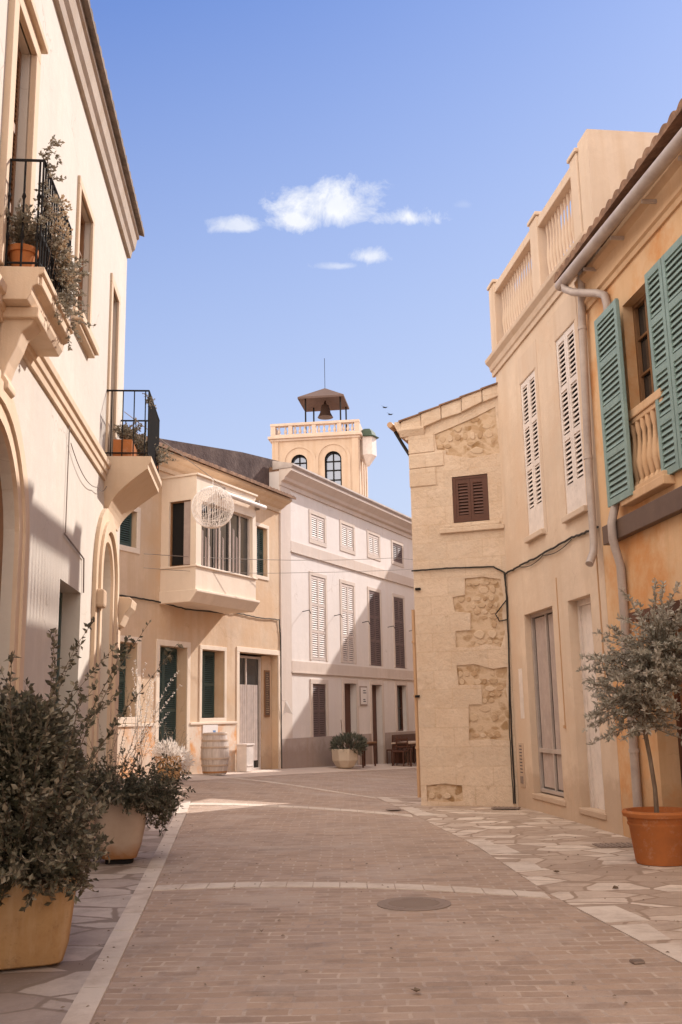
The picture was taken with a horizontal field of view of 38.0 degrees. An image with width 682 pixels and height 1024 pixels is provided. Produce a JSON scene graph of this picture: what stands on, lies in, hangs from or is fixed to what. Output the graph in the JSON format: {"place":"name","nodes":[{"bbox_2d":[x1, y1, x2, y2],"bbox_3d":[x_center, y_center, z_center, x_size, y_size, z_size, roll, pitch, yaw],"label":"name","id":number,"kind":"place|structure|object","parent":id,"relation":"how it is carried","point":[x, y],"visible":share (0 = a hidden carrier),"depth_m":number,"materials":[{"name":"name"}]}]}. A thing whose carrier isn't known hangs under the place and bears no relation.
{"place":"outdoors","nodes":[
{"label":"outdoors","id":0,"kind":"place"},
{"bbox_2d":[0,801,179,1023],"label":"pavement","id":1,"kind":"structure","parent":0,"point":[29,995],"depth_m":6.33,"materials":[{"name":"beige stone"}]},
{"bbox_2d":[0,617,183,969],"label":"planter","id":2,"kind":"object","parent":1,"relation":"on","point":[50,845],"visible":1,"depth_m":5.93,"materials":[{"name":"ceramic"}]},
{"bbox_2d":[67,672,195,863],"bbox_3d":[-2.243,2.666,10.408,1.466,1.941,1.605,-1,-12,0],"label":"planter","id":3,"kind":"object","parent":1,"relation":"on","point":[125,821],"visible":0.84,"depth_m":10.10,"materials":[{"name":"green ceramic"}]},
{"bbox_2d":[123,762,416,782],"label":"pavement","id":4,"kind":"structure","parent":0,"point":[290,771],"depth_m":25.63,"materials":[{"name":"beige stone"}]},
{"bbox_2d":[128,660,181,775],"bbox_3d":[-3.865,4.226,20.420,1.005,2.336,1.219,-1,-12,0],"label":"shrub","id":5,"kind":"object","parent":4,"relation":"on","point":[141,729],"visible":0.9,"depth_m":20.21,"materials":[{"name":"green plant"}]},
{"bbox_2d":[149,722,195,780],"bbox_3d":[-3.503,4.901,20.427,0.945,1.210,0.986,10,-16,-42],"label":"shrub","id":6,"kind":"object","parent":4,"relation":"on","point":[174,751],"visible":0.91,"depth_m":20.25,"materials":[{"name":"plant"}]},
{"bbox_2d":[200,732,228,774],"bbox_3d":[-2.898,5.544,22.753,0.662,0.930,0.662,-1,-12,0],"label":"barrel","id":7,"kind":"object","parent":4,"relation":"on","point":[214,758],"visible":1,"depth_m":22.50,"materials":[{"name":"brown wood"}]},
{"bbox_2d":[236,743,254,771],"bbox_3d":[-2.358,6.047,24.379,0.320,0.660,0.380,-6,-13,25],"label":"pedestal","id":8,"kind":"object","parent":4,"relation":"on","point":[245,757],"visible":1,"depth_m":24.25,"materials":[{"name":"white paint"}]},
{"bbox_2d":[329,722,368,767],"bbox_3d":[0.220,6.650,28.408,1.217,1.351,0.988,-1,-12,0],"label":"planter","id":9,"kind":"object","parent":4,"relation":"on","point":[343,757],"visible":1,"depth_m":28.14,"materials":[{"name":"ceramic"}]},
{"bbox_2d":[352,741,376,767],"bbox_3d":[0.674,7.223,29.495,0.450,0.721,1.000,-6,-13,25],"label":"cafe table","id":10,"kind":"object","parent":4,"relation":"on","point":[371,743],"visible":0.42,"depth_m":29.76,"materials":[{"name":"brown wood"}]},
{"bbox_2d":[386,737,402,763],"bbox_3d":[1.772,7.873,32.728,0.420,0.860,0.420,-7,-13,25],"label":"cafe chair","id":11,"kind":"object","parent":4,"relation":"on","point":[387,750],"visible":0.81,"depth_m":32.59,"materials":[{"name":"brown wood"}]},
{"bbox_2d":[391,738,408,765],"bbox_3d":[1.863,7.602,31.384,0.420,0.860,0.420,-6,-13,25],"label":"cafe chair","id":12,"kind":"object","parent":4,"relation":"on","point":[396,739],"visible":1,"depth_m":31.52,"materials":[{"name":"brown wood"}]},
{"bbox_2d":[391,741,415,765],"bbox_3d":[2.334,7.908,32.450,0.700,0.741,1.900,-6,-13,25],"label":"cafe table","id":13,"kind":"object","parent":4,"relation":"on","point":[411,743],"visible":0.65,"depth_m":31.75,"materials":[{"name":"brown wood"}]},
{"bbox_2d":[392,734,415,763],"bbox_3d":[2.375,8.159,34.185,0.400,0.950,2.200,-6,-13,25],"label":"cafe chair","id":14,"kind":"object","parent":4,"relation":"on","point":[411,737],"visible":0.39,"depth_m":33.79,"materials":[{"name":"brown wood"}]},
{"bbox_2d":[90,0,681,517],"label":"sky","id":15,"kind":"structure","parent":0,"point":[345,183],"materials":[{"name":"blue"}]},
{"bbox_2d":[91,768,681,1023],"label":"street","id":16,"kind":"structure","parent":0,"point":[536,959],"depth_m":6.62,"materials":[{"name":"brick"}]},
{"bbox_2d":[0,0,161,837],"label":"town house","id":17,"kind":"structure","parent":16,"relation":"on","point":[54,80],"depth_m":10.22,"materials":[{"name":"beige paint"}]},
{"bbox_2d":[0,479,2,595],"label":"door","id":18,"kind":"structure","parent":17,"relation":"in","point":[1,501],"depth_m":8.04,"materials":[{"name":"brown wood"}]},
{"bbox_2d":[0,0,40,265],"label":"window frame","id":19,"kind":"structure","parent":17,"relation":"in","point":[18,10],"depth_m":7.96,"materials":[{"name":"beige stone"}]},
{"bbox_2d":[0,197,56,266],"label":"potted plant","id":20,"kind":"object","parent":17,"relation":"on","point":[28,252],"visible":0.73,"depth_m":7.73,"materials":[{"name":"green plant"}]},
{"bbox_2d":[9,223,65,269],"bbox_3d":[-2.490,-2.079,8.101,0.502,0.606,0.582,-1,-12,0],"label":"potted plant","id":21,"kind":"object","parent":17,"relation":"on","point":[59,238],"visible":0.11,"depth_m":8.04,"materials":[{"name":"green plant"}]},
{"bbox_2d":[55,592,61,709],"bbox_3d":[-3.071,2.128,10.239,0.050,2.730,1.180,0,-12,-5],"label":"door","id":22,"kind":"structure","parent":17,"relation":"in","point":[60,596],"depth_m":10.94,"materials":[{"name":"brown paint"}]},
{"bbox_2d":[48,194,74,284],"bbox_3d":[-2.284,-2.228,8.130,0.257,0.624,0.637,-1,-12,0],"label":"hanging plant","id":23,"kind":"object","parent":17,"relation":"hanging from","point":[67,238],"visible":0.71,"depth_m":8.09,"materials":[{"name":"green plant"}]},
{"bbox_2d":[45,254,80,287],"bbox_3d":[-2.485,-1.990,8.405,0.489,0.555,0.530,-1,-12,0],"label":"potted plant","id":24,"kind":"object","parent":17,"relation":"on","point":[79,276],"visible":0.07,"depth_m":8.48,"materials":[{"name":"green plant"}]},
{"bbox_2d":[33,135,95,350],"bbox_3d":[-2.273,-2.209,8.282,0.344,1.440,1.194,-1,-12,0],"label":"climbing plant","id":25,"kind":"object","parent":17,"relation":"attached to","point":[67,295],"visible":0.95,"depth_m":8.16,"materials":[{"name":"green plant"}]},
{"bbox_2d":[65,426,69,532],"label":"cable","id":26,"kind":"object","parent":17,"relation":"attached to","point":[67,479],"visible":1,"depth_m":10.24,"materials":[{"name":"grey metal"}]},
{"bbox_2d":[63,532,84,592],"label":"cable","id":27,"kind":"object","parent":17,"relation":"attached to","point":[71,542],"visible":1,"depth_m":11.06,"materials":[{"name":"grey rubber"}]},
{"bbox_2d":[77,213,84,309],"bbox_3d":[-3.040,-2.846,11.302,0.050,1.420,0.800,0,-12,-5],"label":"window","id":28,"kind":"structure","parent":17,"relation":"in","point":[82,224],"depth_m":11.71,"materials":[{"name":"brown wood"}]},
{"bbox_2d":[73,175,94,327],"bbox_3d":[-2.940,-2.846,11.311,0.050,1.620,1.000,0,-12,-5],"label":"window frame","id":29,"kind":"structure","parent":17,"relation":"in","point":[81,190],"depth_m":11.56,"materials":[{"name":"beige stone"}]},
{"bbox_2d":[71,444,106,491],"bbox_3d":[-2.924,-0.466,11.659,0.039,0.392,2.604,0,-12,-5],"label":"cable","id":30,"kind":"object","parent":17,"relation":"attached to","point":[82,473],"visible":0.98,"depth_m":10.97,"materials":[{"name":"grey metal"}]},
{"bbox_2d":[95,589,106,676],"bbox_3d":[-2.908,1.874,11.826,0.140,1.900,0.230,0,-12,-5],"label":"stone moulding","id":31,"kind":"object","parent":17,"relation":"attached to","point":[101,598],"visible":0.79,"depth_m":11.90,"materials":[{"name":"beige stone"}]},
{"bbox_2d":[105,273,120,455],"bbox_3d":[-3.123,-1.907,13.529,0.050,2.560,0.800,0,-12,-5],"label":"window frame","id":32,"kind":"structure","parent":17,"relation":"in","point":[113,287],"depth_m":13.39,"materials":[{"name":"beige stone"}]},
{"bbox_2d":[112,417,145,455],"bbox_3d":[-2.873,-0.930,13.303,0.474,0.586,0.900,-1,-12,0],"label":"potted plant","id":33,"kind":"object","parent":17,"relation":"on","point":[127,433],"visible":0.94,"depth_m":13.01,"materials":[{"name":"green plant"}]},
{"bbox_2d":[134,434,157,455],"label":"potted plant","id":34,"kind":"object","parent":17,"relation":"on","point":[140,446],"visible":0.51,"depth_m":13.68,"materials":[{"name":"green plant"}]},
{"bbox_2d":[142,393,156,408],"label":"climbing plant","id":35,"kind":"object","parent":17,"relation":"attached to","point":[151,398],"visible":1,"depth_m":13.11,"materials":[{"name":"green plant"}]},
{"bbox_2d":[145,440,175,468],"bbox_3d":[-2.585,-0.760,14.077,0.527,0.553,0.607,-1,-12,0],"label":"potted plant","id":36,"kind":"object","parent":17,"relation":"on","point":[159,457],"visible":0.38,"depth_m":14.03,"materials":[{"name":"green plant"}]},
{"bbox_2d":[124,411,212,478],"bbox_3d":[-2.729,-1.034,16.049,0.010,0.322,3.135,-5,-12,17],"label":"cable","id":37,"kind":"object","parent":17,"relation":"attached to","point":[174,449],"visible":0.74,"depth_m":16.20,"materials":[{"name":"grey metal"}]},
{"bbox_2d":[191,486,233,528],"bbox_3d":[-2.253,-0.151,17.395,0.751,0.896,0.751,-1,-12,0],"label":"hanging lantern","id":38,"kind":"object","parent":37,"relation":"hanging from","point":[212,504],"visible":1,"depth_m":17.26,"materials":[{"name":"white wicker"}]},
{"bbox_2d":[61,801,190,1023],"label":"kerb strip","id":39,"kind":"object","parent":16,"relation":"on","point":[94,988],"visible":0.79,"depth_m":6.59,"materials":[{"name":"beige stone"}]},
{"bbox_2d":[117,434,295,778],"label":"town house","id":40,"kind":"structure","parent":16,"relation":"on","point":[220,662],"depth_m":23.18,"materials":[{"name":"yellow paint"}]},
{"bbox_2d":[119,507,140,553],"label":"window frame","id":41,"kind":"structure","parent":40,"relation":"in","point":[136,550],"depth_m":21.73,"materials":[{"name":"beige stone"}]},
{"bbox_2d":[118,635,141,723],"bbox_3d":[-4.620,3.499,20.715,0.045,1.820,1.360,-6,-13,25],"label":"window frame","id":42,"kind":"structure","parent":40,"relation":"in","point":[138,651],"depth_m":21.20,"materials":[{"name":"beige stone"}]},
{"bbox_2d":[119,594,222,613],"bbox_3d":[-3.736,2.143,22.569,0.296,0.174,4.472,-7,-13,25],"label":"cable","id":43,"kind":"object","parent":40,"relation":"attached to","point":[168,604],"visible":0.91,"depth_m":22.34,"materials":[{"name":"grey plastic"}]},
{"bbox_2d":[155,639,190,773],"bbox_3d":[-3.791,4.395,22.294,0.045,2.970,1.340,-6,-13,25],"label":"door frame","id":44,"kind":"structure","parent":40,"relation":"in","point":[187,645],"depth_m":22.58,"materials":[{"name":"beige stone"}]},
{"bbox_2d":[170,500,190,566],"bbox_3d":[-3.614,0.492,22.424,0.580,1.500,0.085,-6,-13,25],"label":"window","id":45,"kind":"structure","parent":40,"relation":"in","point":[180,526],"depth_m":22.44,"materials":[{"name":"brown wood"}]},
{"bbox_2d":[202,725,217,737],"bbox_3d":[-3.103,5.277,23.496,0.019,0.440,0.650,-6,-13,25],"label":"wall sign","id":46,"kind":"object","parent":40,"relation":"attached to","point":[209,728],"visible":0.39,"depth_m":23.47,"materials":[{"name":"beige"}]},
{"bbox_2d":[199,645,226,721],"bbox_3d":[-3.091,4.145,23.876,0.045,1.810,1.200,-6,-13,25],"label":"window frame","id":47,"kind":"structure","parent":40,"relation":"in","point":[205,647],"depth_m":23.90,"materials":[{"name":"beige stone"}]},
{"bbox_2d":[201,503,249,575],"bbox_3d":[-2.772,0.683,23.432,0.077,1.500,2.280,-6,-13,25],"label":"window","id":48,"kind":"structure","parent":40,"relation":"in","point":[231,540],"depth_m":23.57,"materials":[{"name":"paint"}]},
{"bbox_2d":[219,487,266,510],"bbox_3d":[-2.385,-0.301,24.019,0.177,0.250,2.050,-6,-13,25],"label":"awning","id":49,"kind":"object","parent":40,"relation":"attached to","point":[256,504],"visible":0.73,"depth_m":24.09,"materials":[{"name":"white fabric"}]},
{"bbox_2d":[239,655,260,769],"bbox_3d":[-2.456,5.193,25.580,0.089,2.920,1.470,-6,-13,25],"label":"door","id":50,"kind":"structure","parent":40,"relation":"in","point":[250,666],"depth_m":25.82,"materials":[{"name":"paint"}]},
{"bbox_2d":[233,613,281,767],"bbox_3d":[-2.244,4.644,25.526,0.040,3.968,2.937,-6,-13,25],"label":"cable","id":51,"kind":"object","parent":40,"relation":"attached to","point":[280,672],"visible":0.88,"depth_m":26.65,"materials":[{"name":"grey plastic"}]},
{"bbox_2d":[236,646,280,770],"bbox_3d":[-2.127,5.130,25.727,0.045,3.130,2.290,-6,-13,25],"label":"door frame","id":52,"kind":"structure","parent":40,"relation":"in","point":[238,649],"depth_m":25.95,"materials":[{"name":"beige stone"}]},
{"bbox_2d":[256,522,268,580],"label":"window frame","id":53,"kind":"structure","parent":40,"relation":"in","point":[266,578],"depth_m":26.85,"materials":[{"name":"beige stone"}]},
{"bbox_2d":[264,670,269,716],"bbox_3d":[-1.982,4.865,26.538,0.044,1.230,0.280,-6,-13,25],"label":"shutter","id":54,"kind":"object","parent":40,"relation":"attached to","point":[266,693],"visible":1,"depth_m":26.50,"materials":[{"name":"brown wood"}]},
{"bbox_2d":[149,568,408,572],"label":"cable","id":55,"kind":"object","parent":40,"relation":"attached to","point":[296,572],"visible":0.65,"depth_m":25.32,"materials":[{"name":"black rubber"}]},
{"bbox_2d":[149,554,412,559],"bbox_3d":[1.587,1.421,28.915,0.601,1.914,19.407,-10,-15,37],"label":"cable","id":56,"kind":"object","parent":40,"relation":"attached to","point":[267,559],"visible":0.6,"depth_m":24.02,"materials":[{"name":"black rubber"}]},
{"bbox_2d":[190,803,412,816],"bbox_3d":[-0.612,4.709,15.719,4.471,0.063,0.804,-9,-14,33],"label":"paving band","id":57,"kind":"object","parent":16,"relation":"on","point":[305,807],"visible":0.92,"depth_m":15.99,"materials":[{"name":"beige stone"}]},
{"bbox_2d":[233,778,375,798],"bbox_3d":[-0.886,5.643,20.387,0.639,0.230,5.552,8,-15,-39],"label":"paving band","id":58,"kind":"object","parent":16,"relation":"on","point":[306,787],"visible":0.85,"depth_m":20.44,"materials":[{"name":"beige stone"}]},
{"bbox_2d":[268,358,378,496],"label":"bell tower","id":59,"kind":"structure","parent":16,"relation":"on","point":[346,458],"depth_m":60.06,"materials":[{"name":"paint"}]},
{"bbox_2d":[291,454,306,468],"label":"window","id":60,"kind":"structure","parent":59,"relation":"in","point":[300,460],"depth_m":60.15,"materials":[{"name":"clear glass"}]},
{"bbox_2d":[325,451,341,484],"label":"window","id":61,"kind":"structure","parent":59,"relation":"in","point":[333,468],"depth_m":59.80,"materials":[{"name":"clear glass"}]},
{"bbox_2d":[269,461,415,768],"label":"town house","id":62,"kind":"structure","parent":16,"relation":"on","point":[345,633],"depth_m":30.85,"materials":[{"name":"white paint"}]},
{"bbox_2d":[283,700,292,713],"bbox_3d":[-1.446,5.283,26.831,0.338,0.410,0.098,4,-13,-22],"label":"pennant","id":63,"kind":"object","parent":62,"relation":"attached to","point":[287,709],"visible":1,"depth_m":26.82,"materials":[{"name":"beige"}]},
{"bbox_2d":[309,509,326,547],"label":"window frame","id":64,"kind":"structure","parent":62,"relation":"in","point":[312,512],"depth_m":29.96,"materials":[{"name":"beige stone"}]},
{"bbox_2d":[309,571,327,661],"bbox_3d":[-0.670,3.104,29.396,0.040,2.600,1.180,-6,-13,25],"label":"window frame","id":65,"kind":"structure","parent":62,"relation":"in","point":[319,575],"depth_m":29.53,"materials":[{"name":"beige stone"}]},
{"bbox_2d":[310,679,328,736],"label":"window frame","id":66,"kind":"structure","parent":62,"relation":"in","point":[312,681],"depth_m":28.85,"materials":[{"name":"beige stone"}]},
{"bbox_2d":[339,519,355,554],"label":"window frame","id":67,"kind":"structure","parent":62,"relation":"in","point":[341,521],"depth_m":31.78,"materials":[{"name":"beige stone"}]},
{"bbox_2d":[344,684,350,747],"bbox_3d":[0.105,6.620,30.723,0.055,2.540,0.900,-6,-13,25],"label":"door","id":68,"kind":"structure","parent":62,"relation":"in","point":[346,686],"depth_m":31.00,"materials":[{"name":"brown wood"}]},
{"bbox_2d":[339,579,356,663],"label":"window frame","id":69,"kind":"structure","parent":62,"relation":"in","point":[341,581],"depth_m":31.39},
{"bbox_2d":[342,679,359,764],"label":"door frame","id":70,"kind":"structure","parent":62,"relation":"in","point":[350,681],"depth_m":30.82,"materials":[{"name":"beige stone"}]},
{"bbox_2d":[359,686,366,705],"bbox_3d":[0.721,5.887,31.685,0.038,0.620,0.560,-6,-13,25],"label":"wall sign","id":71,"kind":"object","parent":62,"relation":"attached to","point":[363,694],"visible":1,"depth_m":31.63,"materials":[{"name":"beige"}]},
{"bbox_2d":[367,529,380,561],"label":"window frame","id":72,"kind":"structure","parent":62,"relation":"in","point":[368,531],"depth_m":33.68,"materials":[{"name":"beige stone"}]},
{"bbox_2d":[367,586,382,666],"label":"window frame","id":73,"kind":"structure","parent":62,"relation":"in","point":[368,588],"depth_m":33.30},
{"bbox_2d":[372,685,377,763],"bbox_3d":[0.998,7.022,32.563,0.055,2.620,0.850,-6,-13,25],"label":"door","id":74,"kind":"structure","parent":62,"relation":"in","point":[373,686],"depth_m":32.80,"materials":[{"name":"brown wood"}]},
{"bbox_2d":[369,680,385,763],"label":"door frame","id":75,"kind":"structure","parent":62,"relation":"in","point":[371,682],"depth_m":32.68,"materials":[{"name":"beige stone"}]},
{"bbox_2d":[391,539,403,567],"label":"window frame","id":76,"kind":"structure","parent":62,"relation":"in","point":[392,540],"depth_m":35.64,"materials":[{"name":"beige stone"}]},
{"bbox_2d":[392,593,406,668],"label":"window frame","id":77,"kind":"structure","parent":62,"relation":"in","point":[393,594],"depth_m":35.19,"materials":[{"name":"beige stone"}]},
{"bbox_2d":[397,686,402,730],"bbox_3d":[1.964,6.856,34.582,0.065,1.560,0.860,-6,-13,25],"label":"window","id":78,"kind":"structure","parent":62,"relation":"in","point":[399,688],"depth_m":34.83,"materials":[{"name":"brown wood"}]},
{"bbox_2d":[395,681,408,730],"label":"window frame","id":79,"kind":"structure","parent":62,"relation":"in","point":[402,683],"depth_m":34.73,"materials":[{"name":"beige stone"}]},
{"bbox_2d":[153,882,550,898],"bbox_3d":[0.052,3.219,8.447,3.416,0.020,0.586,-4,-12,12],"label":"paving band","id":80,"kind":"object","parent":16,"relation":"on","point":[519,893],"visible":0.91,"depth_m":8.55,"materials":[{"name":"beige stone"}]},
{"bbox_2d":[57,812,679,1023],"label":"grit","id":81,"kind":"object","parent":16,"relation":"on","point":[625,1002],"visible":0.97,"depth_m":6.84,"materials":[{"name":"grey stone"}]},
{"bbox_2d":[377,897,450,910],"bbox_3d":[0.569,3.048,7.712,0.580,0.012,0.580,-1,-12,0],"label":"manhole cover","id":82,"kind":"object","parent":16,"relation":"on","point":[413,903],"visible":1,"depth_m":7.66,"materials":[{"name":"silver metal"}]},
{"bbox_2d":[387,382,518,806],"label":"stone house","id":83,"kind":"structure","parent":16,"relation":"on","point":[460,664],"depth_m":16.62,"materials":[{"name":"stone"}]},
{"bbox_2d":[411,566,515,803],"bbox_3d":[2.011,2.803,16.324,1.639,3.846,0.034,-6,-12,21],"label":"cable","id":84,"kind":"object","parent":83,"relation":"attached to","point":[508,660],"visible":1,"depth_m":16.10,"materials":[{"name":"grey plastic"}]},
{"bbox_2d":[452,474,489,522],"bbox_3d":[2.220,-0.226,16.914,0.615,0.790,0.050,-6,-12,21],"label":"window frame","id":85,"kind":"structure","parent":83,"relation":"in","point":[485,475],"depth_m":16.88,"materials":[{"name":"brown wood"}]},
{"bbox_2d":[495,600,506,621],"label":"cable","id":86,"kind":"object","parent":83,"relation":"attached to","point":[498,610],"visible":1,"depth_m":16.30,"materials":[{"name":"grey plastic"}]},
{"bbox_2d":[505,574,513,803],"bbox_3d":[2.726,2.819,16.029,0.091,3.671,0.029,-8,-13,29],"label":"cable","id":87,"kind":"object","parent":83,"relation":"attached to","point":[509,698],"visible":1,"depth_m":15.97,"materials":[{"name":"grey plastic"}]},
{"bbox_2d":[491,806,520,808],"bbox_3d":[2.538,4.551,15.236,0.420,0.016,0.250,-5,-12,20],"label":"drain cover","id":88,"kind":"object","parent":16,"relation":"on","point":[498,807],"visible":1,"depth_m":15.18,"materials":[{"name":"silver metal"}]},
{"bbox_2d":[485,129,658,835],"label":"town house","id":89,"kind":"structure","parent":16,"relation":"on","point":[537,361],"depth_m":14.07,"materials":[{"name":"beige paint"}]},
{"bbox_2d":[518,668,524,718],"bbox_3d":[2.835,2.851,15.550,0.006,0.770,0.180,0,-12,-7],"label":"wall plaque","id":90,"kind":"object","parent":89,"relation":"attached to","point":[521,694],"depth_m":15.54,"materials":[{"name":"white paint"}]},
{"bbox_2d":[518,742,525,787],"bbox_3d":[2.823,3.958,15.493,0.030,0.680,0.240,0,-12,-7],"label":"meter cover","id":91,"kind":"object","parent":89,"relation":"attached to","point":[521,764],"visible":1,"depth_m":15.47,"materials":[{"name":"beige metal"}]},
{"bbox_2d":[530,608,563,796],"bbox_3d":[3.095,2.778,14.548,0.065,2.660,1.340,0,-12,-7],"label":"door","id":92,"kind":"structure","parent":89,"relation":"in","point":[542,629],"depth_m":14.76,"materials":[{"name":"wood"}]},
{"bbox_2d":[526,539,571,566],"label":"cable","id":93,"kind":"object","parent":89,"relation":"attached to","point":[549,554],"visible":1,"depth_m":14.17,"materials":[{"name":"grey plastic"}]},
{"bbox_2d":[504,526,598,573],"bbox_3d":[2.962,0.589,14.394,0.043,0.079,4.129,0,-12,-7],"label":"cable","id":94,"kind":"object","parent":89,"relation":"attached to","point":[557,545],"visible":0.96,"depth_m":14.11,"materials":[{"name":"grey plastic"}]},
{"bbox_2d":[577,597,604,809],"bbox_3d":[3.336,2.463,12.864,0.070,2.710,0.840,0,-12,-7],"label":"door","id":95,"kind":"structure","parent":89,"relation":"in","point":[596,789],"depth_m":13.08,"materials":[{"name":"white paint"}]},
{"bbox_2d":[554,98,681,837],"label":"town house","id":96,"kind":"structure","parent":16,"relation":"on","point":[630,276],"depth_m":11.08,"materials":[{"name":"orange paint"}]},
{"bbox_2d":[632,293,653,434],"bbox_3d":[3.567,-1.489,10.822,0.065,2.200,1.370,0,-12,-6],"label":"window","id":97,"kind":"structure","parent":96,"relation":"in","point":[640,316],"depth_m":11.47,"materials":[{"name":"brown wood"}]},
{"bbox_2d":[668,616,681,781],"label":"door","id":98,"kind":"structure","parent":96,"relation":"in","point":[679,698],"depth_m":10.70,"materials":[{"name":"brown wood"}]},
{"bbox_2d":[629,958,644,963],"bbox_3d":[1.731,2.624,5.784,0.070,0.016,0.060,1,-12,-11],"label":"drain cover","id":99,"kind":"object","parent":16,"relation":"on","point":[638,961],"visible":1,"depth_m":5.76,"materials":[{"name":"silver metal"}]},
{"bbox_2d":[378,795,681,957],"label":"pavement","id":100,"kind":"structure","parent":0,"point":[577,881],"depth_m":9.75,"materials":[{"name":"beige stone"}]},
{"bbox_2d":[376,797,681,963],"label":"pavement edging","id":101,"kind":"object","parent":100,"relation":"on","point":[638,932],"visible":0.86,"depth_m":7.09,"materials":[{"name":"beige stone"}]},
{"bbox_2d":[592,842,632,847],"bbox_3d":[2.990,3.627,10.779,0.420,0.016,0.320,-1,-12,-3],"label":"drain cover","id":102,"kind":"object","parent":100,"relation":"on","point":[616,845],"visible":0.92,"depth_m":10.73,"materials":[{"name":"silver metal"}]},
{"bbox_2d":[576,577,681,865],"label":"potted olive tree","id":103,"kind":"object","parent":100,"relation":"on","point":[656,833],"visible":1,"depth_m":9.59,"materials":[{"name":"green plant"}]}
]}

